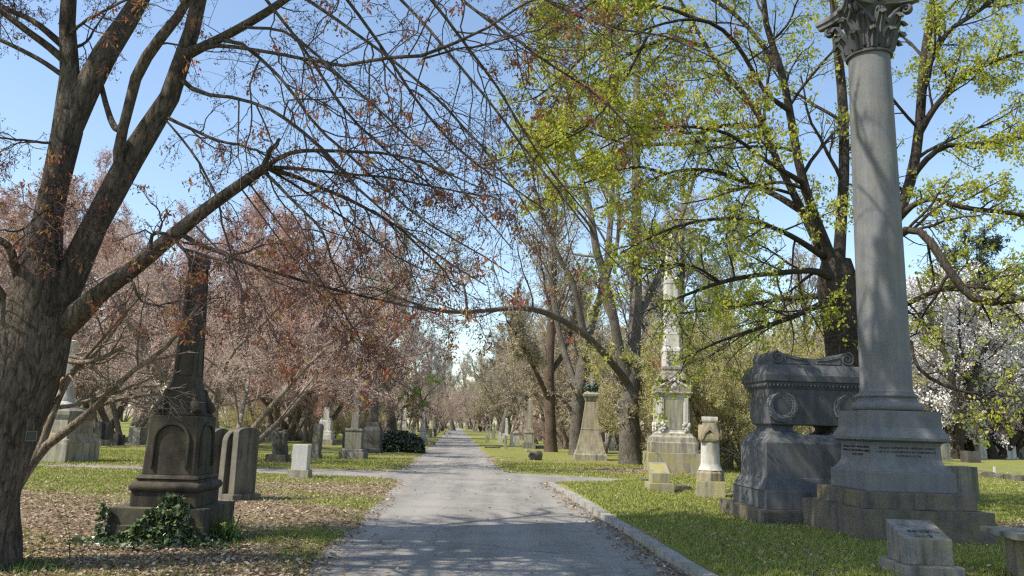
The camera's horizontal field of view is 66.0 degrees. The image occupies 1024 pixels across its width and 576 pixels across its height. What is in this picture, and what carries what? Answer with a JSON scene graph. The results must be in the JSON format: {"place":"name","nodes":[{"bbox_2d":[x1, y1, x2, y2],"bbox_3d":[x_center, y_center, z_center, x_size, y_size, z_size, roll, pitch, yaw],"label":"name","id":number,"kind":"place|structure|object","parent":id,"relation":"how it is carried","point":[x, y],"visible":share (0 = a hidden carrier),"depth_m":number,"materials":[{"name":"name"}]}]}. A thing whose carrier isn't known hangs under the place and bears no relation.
{"place":"outdoors","nodes":[
{"label":"outdoors","id":0,"kind":"place"},
{"bbox_2d":[39,428,685,575],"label":"road","id":1,"kind":"structure","parent":0,"point":[500,531],"depth_m":12.40,"materials":[{"name":"grey asphalt"}]},
{"bbox_2d":[548,482,717,575],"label":"kerb","id":2,"kind":"structure","parent":1,"relation":"on","point":[684,565],"depth_m":11.30,"materials":[{"name":"concrete"}]},
{"bbox_2d":[0,415,1023,575],"bbox_3d":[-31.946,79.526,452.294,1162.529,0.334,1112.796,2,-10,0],"label":"ground","id":3,"kind":"structure","parent":0,"point":[1011,466],"depth_m":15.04,"materials":[{"name":"green plant"}]},
{"bbox_2d":[1,548,73,575],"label":"grass tuft","id":4,"kind":"object","parent":3,"relation":"on","point":[16,569],"visible":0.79,"depth_m":7.96,"materials":[{"name":"green plant"}]},
{"bbox_2d":[0,182,104,346],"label":"flowering tree","id":5,"kind":"object","parent":3,"relation":"on","point":[3,212],"visible":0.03,"depth_m":46.42,"materials":[{"name":"pink plant"}]},
{"bbox_2d":[41,340,99,462],"bbox_3d":[-14.988,3.839,26.418,1.754,4.209,1.754,1,-10,6],"label":"pedestal monument","id":6,"kind":"object","parent":3,"relation":"on","point":[80,443],"visible":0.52,"depth_m":25.93,"materials":[{"name":"stone"}]},
{"bbox_2d":[94,421,104,445],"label":"gravestone","id":7,"kind":"object","parent":3,"relation":"on","point":[99,430],"visible":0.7,"depth_m":39.02,"materials":[{"name":"stone"}]},
{"bbox_2d":[104,422,111,445],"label":"gravestone","id":8,"kind":"object","parent":3,"relation":"on","point":[107,433],"visible":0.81,"depth_m":39.27,"materials":[{"name":"stone"}]},
{"bbox_2d":[22,243,222,488],"bbox_3d":[-4.592,1.420,8.947,2.518,3.767,1.346,-1,-10,17],"label":"sapling","id":9,"kind":"object","parent":3,"relation":"on","point":[44,445],"visible":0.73,"depth_m":9.00,"materials":[{"name":"beige plant"}]},
{"bbox_2d":[0,175,256,432],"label":"flowering tree","id":10,"kind":"object","parent":3,"relation":"on","point":[120,410],"visible":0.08,"depth_m":52.01,"materials":[{"name":"pink plant"}]},
{"bbox_2d":[0,194,267,406],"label":"flowering tree","id":11,"kind":"object","parent":3,"relation":"on","point":[84,395],"visible":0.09,"depth_m":41.99,"materials":[{"name":"pink plant"}]},
{"bbox_2d":[125,427,148,444],"bbox_3d":[-20.135,8.059,42.583,0.846,1.052,1.205,0,-10,6],"label":"gravestone","id":12,"kind":"object","parent":3,"relation":"on","point":[137,435],"visible":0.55,"depth_m":42.15,"materials":[{"name":"stone"}]},
{"bbox_2d":[26,492,268,551],"bbox_3d":[-4.609,2.905,9.739,3.067,0.719,1.413,5,-11,-21],"label":"ivy","id":13,"kind":"object","parent":3,"relation":"on","point":[163,524],"visible":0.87,"depth_m":9.77,"materials":[{"name":"green plant"}]},
{"bbox_2d":[0,172,320,441],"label":"flowering tree","id":14,"kind":"object","parent":3,"relation":"on","point":[101,411],"visible":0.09,"depth_m":45.75,"materials":[{"name":"pink plant"}]},
{"bbox_2d":[104,256,234,539],"bbox_3d":[-4.485,1.577,10.832,1.230,4.094,1.230,2,-10,-1],"label":"obelisk monument","id":15,"kind":"object","parent":3,"relation":"on","point":[179,456],"visible":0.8,"depth_m":10.44,"materials":[{"name":"grey stone"}]},
{"bbox_2d":[30,146,352,418],"bbox_3d":[-16.446,1.058,40.660,15.821,15.061,13.798,4,-10,-12],"label":"flowering tree","id":16,"kind":"object","parent":3,"relation":"on","point":[110,250],"visible":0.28,"depth_m":40.13,"materials":[{"name":"pink plant"}]},
{"bbox_2d":[213,428,228,478],"bbox_3d":[-5.875,3.574,15.778,0.170,1.517,0.500,-6,-11,37],"label":"gravestone","id":17,"kind":"object","parent":3,"relation":"on","point":[220,433],"visible":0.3,"depth_m":15.71,"materials":[{"name":"stone"}]},
{"bbox_2d":[209,512,241,542],"bbox_3d":[-3.750,3.133,10.328,0.495,0.419,0.620,2,-10,0],"label":"daffodil","id":18,"kind":"object","parent":3,"relation":"on","point":[223,529],"visible":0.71,"depth_m":10.23,"materials":[{"name":"green plant"}]},
{"bbox_2d":[218,429,235,499],"bbox_3d":[-5.539,3.572,15.649,0.170,1.504,0.500,-5,-13,35],"label":"gravestone","id":19,"kind":"object","parent":3,"relation":"on","point":[225,460],"visible":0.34,"depth_m":15.47,"materials":[{"name":"stone"}]},
{"bbox_2d":[221,427,260,500],"bbox_3d":[-5.269,3.526,15.498,0.340,1.545,0.660,-5,-12,33],"label":"gravestone","id":20,"kind":"object","parent":3,"relation":"on","point":[243,468],"visible":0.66,"depth_m":15.41,"materials":[{"name":"stone"}]},
{"bbox_2d":[225,404,265,432],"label":"scrub bush","id":21,"kind":"object","parent":3,"relation":"on","point":[249,422],"visible":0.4,"depth_m":66.54,"materials":[{"name":"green plant"}]},
{"bbox_2d":[62,191,476,443],"bbox_3d":[-8.710,1.925,30.750,15.033,10.157,15.160,2,-10,0],"label":"flowering tree","id":22,"kind":"object","parent":3,"relation":"on","point":[232,352],"visible":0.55,"depth_m":28.32,"materials":[{"name":"pink plant"}]},
{"bbox_2d":[158,273,381,434],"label":"flowering tree","id":23,"kind":"object","parent":3,"relation":"on","point":[232,406],"visible":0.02,"depth_m":68.44,"materials":[{"name":"pink plant"}]},
{"bbox_2d":[265,427,290,461],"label":"carved monument","id":24,"kind":"object","parent":3,"relation":"on","point":[279,453],"visible":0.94,"depth_m":29.73,"materials":[{"name":"stone"}]},
{"bbox_2d":[117,223,450,439],"bbox_3d":[-19.087,4.163,62.708,24.822,16.632,24.615,7,-11,-30],"label":"flowering tree","id":25,"kind":"object","parent":3,"relation":"on","point":[339,408],"visible":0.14,"depth_m":60.20,"materials":[{"name":"pink plant"}]},
{"bbox_2d":[238,356,345,440],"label":"flowering tree","id":26,"kind":"object","parent":3,"relation":"on","point":[293,437],"visible":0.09,"depth_m":58.82,"materials":[{"name":"pink plant"}]},
{"bbox_2d":[287,444,311,477],"bbox_3d":[-5.809,4.837,21.689,0.552,1.042,0.494,2,-10,0],"label":"gravestone","id":27,"kind":"object","parent":3,"relation":"on","point":[300,464],"visible":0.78,"depth_m":21.53,"materials":[{"name":"stone"}]},
{"bbox_2d":[251,318,380,442],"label":"flowering tree","id":28,"kind":"object","parent":3,"relation":"on","point":[307,437],"visible":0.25,"depth_m":54.32,"materials":[{"name":"pink plant"}]},
{"bbox_2d":[310,423,323,458],"bbox_3d":[-8.179,6.496,33.118,0.403,1.594,0.648,4,-10,1],"label":"gravestone","id":29,"kind":"object","parent":3,"relation":"on","point":[317,439],"visible":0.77,"depth_m":32.90,"materials":[{"name":"grey stone"}]},
{"bbox_2d":[218,210,419,440],"bbox_3d":[-15.158,3.219,61.372,16.695,18.223,19.143,9,-12,-37],"label":"flowering tree","id":30,"kind":"object","parent":3,"relation":"on","point":[291,427],"visible":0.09,"depth_m":58.23,"materials":[{"name":"pink plant"}]},
{"bbox_2d":[319,407,335,444],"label":"shaft monument","id":31,"kind":"object","parent":3,"relation":"on","point":[326,421],"visible":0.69,"depth_m":50.90,"materials":[{"name":"stone"}]},
{"bbox_2d":[330,414,347,438],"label":"spring bush","id":32,"kind":"object","parent":3,"relation":"on","point":[336,433],"visible":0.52,"depth_m":70.42,"materials":[{"name":"green plant"}]},
{"bbox_2d":[261,315,435,434],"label":"flowering tree","id":33,"kind":"object","parent":3,"relation":"on","point":[414,379],"visible":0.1,"depth_m":82.25,"materials":[{"name":"pink plant"}]},
{"bbox_2d":[339,385,367,458],"bbox_3d":[-6.733,5.862,33.936,1.056,3.315,1.056,2,-10,0],"label":"obelisk monument","id":34,"kind":"object","parent":3,"relation":"on","point":[354,443],"visible":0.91,"depth_m":33.50,"materials":[{"name":"grey stone"}]},
{"bbox_2d":[341,406,387,428],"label":"scrub bush","id":35,"kind":"object","parent":3,"relation":"on","point":[362,422],"visible":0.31,"depth_m":72.60,"materials":[{"name":"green plant"}]},
{"bbox_2d":[348,286,393,418],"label":"bare tree","id":36,"kind":"object","parent":3,"relation":"on","point":[364,413],"visible":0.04,"depth_m":78.33,"materials":[{"name":"brown plant"}]},
{"bbox_2d":[364,387,382,453],"bbox_3d":[-7.132,6.918,40.715,0.959,3.545,0.959,2,-10,0],"label":"obelisk monument","id":37,"kind":"object","parent":3,"relation":"on","point":[373,434],"visible":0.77,"depth_m":40.24,"materials":[{"name":"stone"}]},
{"bbox_2d":[348,382,402,415],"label":"budding tree","id":38,"kind":"object","parent":3,"relation":"on","point":[381,402],"visible":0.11,"depth_m":98.47,"materials":[{"name":"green plant"}]},
{"bbox_2d":[0,0,783,571],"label":"maple tree","id":39,"kind":"object","parent":3,"relation":"on","point":[48,310],"visible":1,"depth_m":8.03,"materials":[{"name":"brown plant"}]},
{"bbox_2d":[349,217,437,431],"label":"bare tree","id":40,"kind":"object","parent":3,"relation":"on","point":[391,424],"visible":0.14,"depth_m":86.63,"materials":[{"name":"brown plant"}]},
{"bbox_2d":[382,428,425,452],"bbox_3d":[-6.099,8.402,43.112,2.850,1.493,2.502,2,-10,0],"label":"evergreen shrub","id":41,"kind":"object","parent":3,"relation":"on","point":[405,441],"visible":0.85,"depth_m":42.37,"materials":[{"name":"green plant"}]},
{"bbox_2d":[379,368,441,423],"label":"leafy tree","id":42,"kind":"object","parent":3,"relation":"on","point":[431,378],"visible":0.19,"depth_m":112.59,"materials":[{"name":"green plant"}]},
{"bbox_2d":[392,320,446,433],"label":"bare tree","id":43,"kind":"object","parent":3,"relation":"on","point":[429,392],"visible":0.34,"depth_m":119.25,"materials":[{"name":"brown plant"}]},
{"bbox_2d":[419,412,426,440],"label":"obelisk monument","id":44,"kind":"object","parent":3,"relation":"on","point":[423,434],"visible":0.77,"depth_m":69.84,"materials":[{"name":"stone"}]},
{"bbox_2d":[404,379,444,431],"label":"budding tree","id":45,"kind":"object","parent":3,"relation":"on","point":[417,426],"visible":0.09,"depth_m":137.21,"materials":[{"name":"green plant"}]},
{"bbox_2d":[412,328,453,427],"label":"distant tree","id":46,"kind":"object","parent":3,"relation":"on","point":[441,367],"visible":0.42,"depth_m":150.58,"materials":[{"name":"brown plant"}]},
{"bbox_2d":[395,380,480,432],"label":"flowering tree","id":47,"kind":"object","parent":3,"relation":"on","point":[450,413],"visible":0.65,"depth_m":127.93,"materials":[{"name":"pink plant"}]},
{"bbox_2d":[426,378,476,430],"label":"distant tree","id":48,"kind":"object","parent":3,"relation":"on","point":[444,406],"visible":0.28,"depth_m":178.83,"materials":[{"name":"brown plant"}]},
{"bbox_2d":[436,344,468,430],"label":"distant tree","id":49,"kind":"object","parent":3,"relation":"on","point":[452,427],"visible":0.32,"depth_m":199.53,"materials":[{"name":"brown plant"}]},
{"bbox_2d":[456,359,475,428],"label":"distant tree","id":50,"kind":"object","parent":3,"relation":"on","point":[464,375],"visible":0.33,"depth_m":259.66,"materials":[{"name":"brown plant"}]},
{"bbox_2d":[449,379,490,431],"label":"budding tree","id":51,"kind":"object","parent":3,"relation":"on","point":[468,415],"visible":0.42,"depth_m":167.23,"materials":[{"name":"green plant"}]},
{"bbox_2d":[461,349,488,426],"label":"distant tree","id":52,"kind":"object","parent":3,"relation":"on","point":[468,355],"visible":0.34,"depth_m":236.34,"materials":[{"name":"brown plant"}]},
{"bbox_2d":[475,321,508,431],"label":"distant tree","id":53,"kind":"object","parent":3,"relation":"on","point":[490,419],"visible":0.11,"depth_m":181.75,"materials":[{"name":"brown plant"}]},
{"bbox_2d":[459,350,533,433],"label":"budding tree","id":54,"kind":"object","parent":3,"relation":"on","point":[489,396],"visible":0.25,"depth_m":146.31,"materials":[{"name":"brown plant"}]},
{"bbox_2d":[470,379,533,427],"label":"distant tree","id":55,"kind":"object","parent":3,"relation":"on","point":[484,392],"visible":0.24,"depth_m":149.97,"materials":[{"name":"brown plant"}]},
{"bbox_2d":[475,344,539,439],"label":"budding tree","id":56,"kind":"object","parent":3,"relation":"on","point":[507,403],"visible":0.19,"depth_m":90.07,"materials":[{"name":"green plant"}]},
{"bbox_2d":[0,445,1023,575],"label":"fallen leaves","id":57,"kind":"object","parent":3,"relation":"on","point":[178,561],"visible":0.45,"depth_m":10.87,"materials":[{"name":"brown plant"}]},
{"bbox_2d":[485,277,545,443],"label":"bare tree","id":58,"kind":"object","parent":3,"relation":"on","point":[499,381],"visible":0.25,"depth_m":74.46,"materials":[{"name":"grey plant"}]},
{"bbox_2d":[487,288,546,435],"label":"bare tree","id":59,"kind":"object","parent":3,"relation":"on","point":[502,427],"visible":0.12,"depth_m":118.08,"materials":[{"name":"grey plant"}]},
{"bbox_2d":[522,398,535,448],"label":"obelisk monument","id":60,"kind":"object","parent":3,"relation":"on","point":[528,442],"visible":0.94,"depth_m":57.00,"materials":[{"name":"grey stone"}]},
{"bbox_2d":[488,314,572,444],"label":"budding tree","id":61,"kind":"object","parent":3,"relation":"on","point":[533,329],"visible":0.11,"depth_m":69.54,"materials":[{"name":"brown plant"}]},
{"bbox_2d":[525,449,542,459],"bbox_3d":[1.045,8.112,38.024,0.872,0.660,0.537,3,-10,-10],"label":"tipped rock","id":62,"kind":"object","parent":3,"relation":"on","point":[535,455],"visible":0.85,"depth_m":37.96,"materials":[{"name":"stone"}]},
{"bbox_2d":[510,412,566,442],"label":"scrub bush","id":63,"kind":"object","parent":3,"relation":"on","point":[513,422],"visible":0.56,"depth_m":66.49,"materials":[{"name":"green plant"}]},
{"bbox_2d":[521,416,569,439],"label":"scrub bush","id":64,"kind":"object","parent":3,"relation":"on","point":[540,429],"visible":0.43,"depth_m":66.62,"materials":[{"name":"brown plant"}]},
{"bbox_2d":[493,148,598,451],"bbox_3d":[2.609,0.571,52.778,9.569,21.412,5.660,6,-11,-21],"label":"tall tree","id":65,"kind":"object","parent":3,"relation":"on","point":[533,356],"visible":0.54,"depth_m":51.49,"materials":[{"name":"brown plant"}]},
{"bbox_2d":[479,319,612,448],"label":"budding tree","id":66,"kind":"object","parent":3,"relation":"on","point":[519,367],"visible":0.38,"depth_m":59.01,"materials":[{"name":"brown plant"}]},
{"bbox_2d":[352,0,746,464],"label":"tall tree","id":67,"kind":"object","parent":3,"relation":"on","point":[630,450],"visible":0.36,"depth_m":36.44,"materials":[{"name":"brown plant"}]},
{"bbox_2d":[529,259,592,442],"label":"bare tree","id":68,"kind":"object","parent":3,"relation":"on","point":[537,316],"visible":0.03,"depth_m":86.78,"materials":[{"name":"brown plant"}]},
{"bbox_2d":[512,228,626,349],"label":"bare tree","id":69,"kind":"object","parent":3,"relation":"on","point":[540,273],"visible":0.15,"depth_m":90.09,"materials":[{"name":"grey plant"}]},
{"bbox_2d":[514,50,656,454],"bbox_3d":[4.009,-2.474,48.613,8.559,26.329,7.943,5,-10,-19],"label":"tall tree","id":70,"kind":"object","parent":3,"relation":"on","point":[576,382],"visible":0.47,"depth_m":47.01,"materials":[{"name":"brown plant"}]},
{"bbox_2d":[573,372,606,460],"bbox_3d":[4.080,6.742,41.002,1.652,4.677,1.652,1,-10,3],"label":"pyramid monument","id":71,"kind":"object","parent":3,"relation":"on","point":[590,445],"visible":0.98,"depth_m":40.41,"materials":[{"name":"stone"}]},
{"bbox_2d":[539,287,641,418],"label":"budding tree","id":72,"kind":"object","parent":3,"relation":"on","point":[586,322],"visible":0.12,"depth_m":63.40,"materials":[{"name":"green plant"}]},
{"bbox_2d":[540,320,657,450],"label":"budding tree","id":73,"kind":"object","parent":3,"relation":"on","point":[574,369],"visible":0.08,"depth_m":59.73,"materials":[{"name":"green plant"}]},
{"bbox_2d":[556,341,656,453],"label":"budding tree","id":74,"kind":"object","parent":3,"relation":"on","point":[606,447],"visible":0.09,"depth_m":50.98,"materials":[{"name":"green plant"}]},
{"bbox_2d":[605,206,711,363],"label":"bare tree","id":75,"kind":"object","parent":3,"relation":"on","point":[644,323],"visible":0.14,"depth_m":77.77,"materials":[{"name":"grey plant"}]},
{"bbox_2d":[644,462,673,492],"bbox_3d":[3.901,5.084,20.908,0.645,0.878,0.800,2,-10,0],"label":"slant marker","id":76,"kind":"object","parent":3,"relation":"on","point":[659,476],"visible":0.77,"depth_m":20.66,"materials":[{"name":"yellow stone"}]},
{"bbox_2d":[577,317,742,450],"bbox_3d":[8.815,5.694,44.189,10.509,8.423,9.905,5,-10,-19],"label":"spring bush","id":77,"kind":"object","parent":3,"relation":"on","point":[611,416],"visible":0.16,"depth_m":44.12,"materials":[{"name":"green plant"}]},
{"bbox_2d":[643,234,700,473],"bbox_3d":[6.476,2.588,32.044,2.073,9.864,2.073,1,-10,4],"label":"shaft monument","id":78,"kind":"object","parent":3,"relation":"on","point":[674,445],"visible":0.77,"depth_m":30.99,"materials":[{"name":"yellow stone"}]},
{"bbox_2d":[628,177,721,352],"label":"bare tree","id":79,"kind":"object","parent":3,"relation":"on","point":[652,303],"visible":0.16,"depth_m":63.98,"materials":[{"name":"green plant"}]},
{"bbox_2d":[696,417,725,497],"bbox_3d":[5.038,4.383,20.044,0.709,2.187,0.709,-1,-10,14],"label":"pillar monument","id":80,"kind":"object","parent":3,"relation":"on","point":[710,479],"visible":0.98,"depth_m":19.85,"materials":[{"name":"yellow stone"}]},
{"bbox_2d":[622,309,824,461],"bbox_3d":[8.982,4.555,35.152,8.756,7.446,9.290,1,-10,2],"label":"spring bush","id":81,"kind":"object","parent":3,"relation":"on","point":[700,387],"visible":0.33,"depth_m":33.11,"materials":[{"name":"green plant"}]},
{"bbox_2d":[720,445,733,468],"bbox_3d":[9.429,7.500,34.675,0.436,1.159,0.600,1,-10,-2],"label":"gravestone","id":82,"kind":"object","parent":3,"relation":"on","point":[730,465],"visible":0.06,"depth_m":34.37,"materials":[{"name":"beige stone"}]},
{"bbox_2d":[637,317,824,469],"bbox_3d":[9.603,4.681,34.309,8.598,6.891,8.103,3,-10,-5],"label":"spring bush","id":83,"kind":"object","parent":3,"relation":"on","point":[734,418],"visible":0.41,"depth_m":32.64,"materials":[{"name":"green plant"}]},
{"bbox_2d":[679,183,807,444],"bbox_3d":[17.191,2.143,62.163,11.111,21.873,8.475,7,-11,-26],"label":"bare tree","id":84,"kind":"object","parent":3,"relation":"on","point":[717,274],"visible":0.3,"depth_m":60.66,"materials":[{"name":"green plant"}]},
{"bbox_2d":[484,0,1023,448],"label":"maple tree","id":85,"kind":"object","parent":3,"relation":"on","point":[835,306],"visible":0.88,"depth_m":18.40,"materials":[{"name":"green plant"}]},
{"bbox_2d":[699,310,823,422],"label":"budding tree","id":86,"kind":"object","parent":3,"relation":"on","point":[820,339],"visible":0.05,"depth_m":58.03,"materials":[{"name":"green plant"}]},
{"bbox_2d":[719,349,859,524],"bbox_3d":[5.746,2.984,15.498,2.652,3.431,2.500,2,-10,-3],"label":"sarcophagus monument","id":87,"kind":"object","parent":3,"relation":"on","point":[785,469],"visible":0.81,"depth_m":15.04,"materials":[{"name":"stone"}]},
{"bbox_2d":[771,238,824,431],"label":"bare tree","id":88,"kind":"object","parent":3,"relation":"on","point":[811,264],"visible":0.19,"depth_m":84.41,"materials":[{"name":"grey plant"}]},
{"bbox_2d":[681,300,928,449],"bbox_3d":[13.952,4.694,38.970,11.170,8.953,10.528,-8,-14,43],"label":"spring bush","id":89,"kind":"object","parent":3,"relation":"on","point":[801,343],"visible":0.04,"depth_m":38.63,"materials":[{"name":"green plant"}]},
{"bbox_2d":[766,321,938,411],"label":"budding tree","id":90,"kind":"object","parent":3,"relation":"on","point":[823,346],"visible":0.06,"depth_m":51.46,"materials":[{"name":"green plant"}]},
{"bbox_2d":[803,0,998,544],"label":"column monument","id":91,"kind":"object","parent":3,"relation":"on","point":[890,435],"depth_m":13.23,"materials":[{"name":"grey stone"}]},
{"bbox_2d":[813,255,1023,458],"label":"flowering tree","id":92,"kind":"object","parent":3,"relation":"on","point":[957,435],"visible":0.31,"depth_m":61.83,"materials":[{"name":"white plant"}]},
{"bbox_2d":[878,519,965,575],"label":"slant marker","id":93,"kind":"object","parent":3,"relation":"on","point":[920,547],"visible":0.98,"depth_m":8.82,"materials":[{"name":"grey stone"}]},
{"bbox_2d":[941,442,952,459],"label":"gravestone","id":94,"kind":"object","parent":3,"relation":"on","point":[945,450],"visible":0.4,"depth_m":56.51,"materials":[{"name":"grey stone"}]},
{"bbox_2d":[912,328,983,435],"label":"budding tree","id":95,"kind":"object","parent":3,"relation":"on","point":[960,379],"visible":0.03,"depth_m":65.28,"materials":[{"name":"green plant"}]},
{"bbox_2d":[945,465,979,501],"bbox_3d":[11.663,5.235,20.855,1.008,1.032,0.620,1,-10,1],"label":"gravestone","id":96,"kind":"object","parent":3,"relation":"on","point":[967,480],"visible":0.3,"depth_m":20.58,"materials":[{"name":"grey stone"}]},
{"bbox_2d":[906,277,1023,458],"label":"flowering tree","id":97,"kind":"object","parent":3,"relation":"on","point":[992,452],"visible":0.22,"depth_m":64.17,"materials":[{"name":"white plant"}]},
{"bbox_2d":[908,264,1023,450],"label":"flowering tree","id":98,"kind":"object","parent":3,"relation":"on","point":[971,321],"visible":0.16,"depth_m":64.57,"materials":[{"name":"white plant"}]},
{"bbox_2d":[960,450,980,462],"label":"gravestone","id":99,"kind":"object","parent":3,"relation":"on","point":[970,456],"visible":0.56,"depth_m":52.28,"materials":[{"name":"stone"}]},
{"bbox_2d":[928,216,1023,451],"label":"evergreen tree","id":100,"kind":"object","parent":3,"relation":"on","point":[997,248],"visible":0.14,"depth_m":99.55,"materials":[{"name":"green plant"}]},
{"bbox_2d":[973,421,987,458],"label":"obelisk monument","id":101,"kind":"object","parent":3,"relation":"on","point":[980,448],"visible":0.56,"depth_m":63.27,"materials":[{"name":"stone"}]},
{"bbox_2d":[954,304,1023,400],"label":"flowering tree","id":102,"kind":"object","parent":3,"relation":"on","point":[1011,361],"visible":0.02,"depth_m":83.88,"materials":[{"name":"white plant"}]},
{"bbox_2d":[957,385,1023,455],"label":"flowering tree","id":103,"kind":"object","parent":3,"relation":"on","point":[1014,423],"visible":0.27,"depth_m":64.37,"materials":[{"name":"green plant"}]},
{"bbox_2d":[980,526,1023,575],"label":"stone bench","id":104,"kind":"object","parent":3,"relation":"on","point":[1014,543],"visible":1,"depth_m":9.16,"materials":[{"name":"grey stone"}]},
{"bbox_2d":[0,0,1023,433],"label":"sky","id":105,"kind":"structure","parent":0,"point":[28,88],"materials":[{"name":"blue"}]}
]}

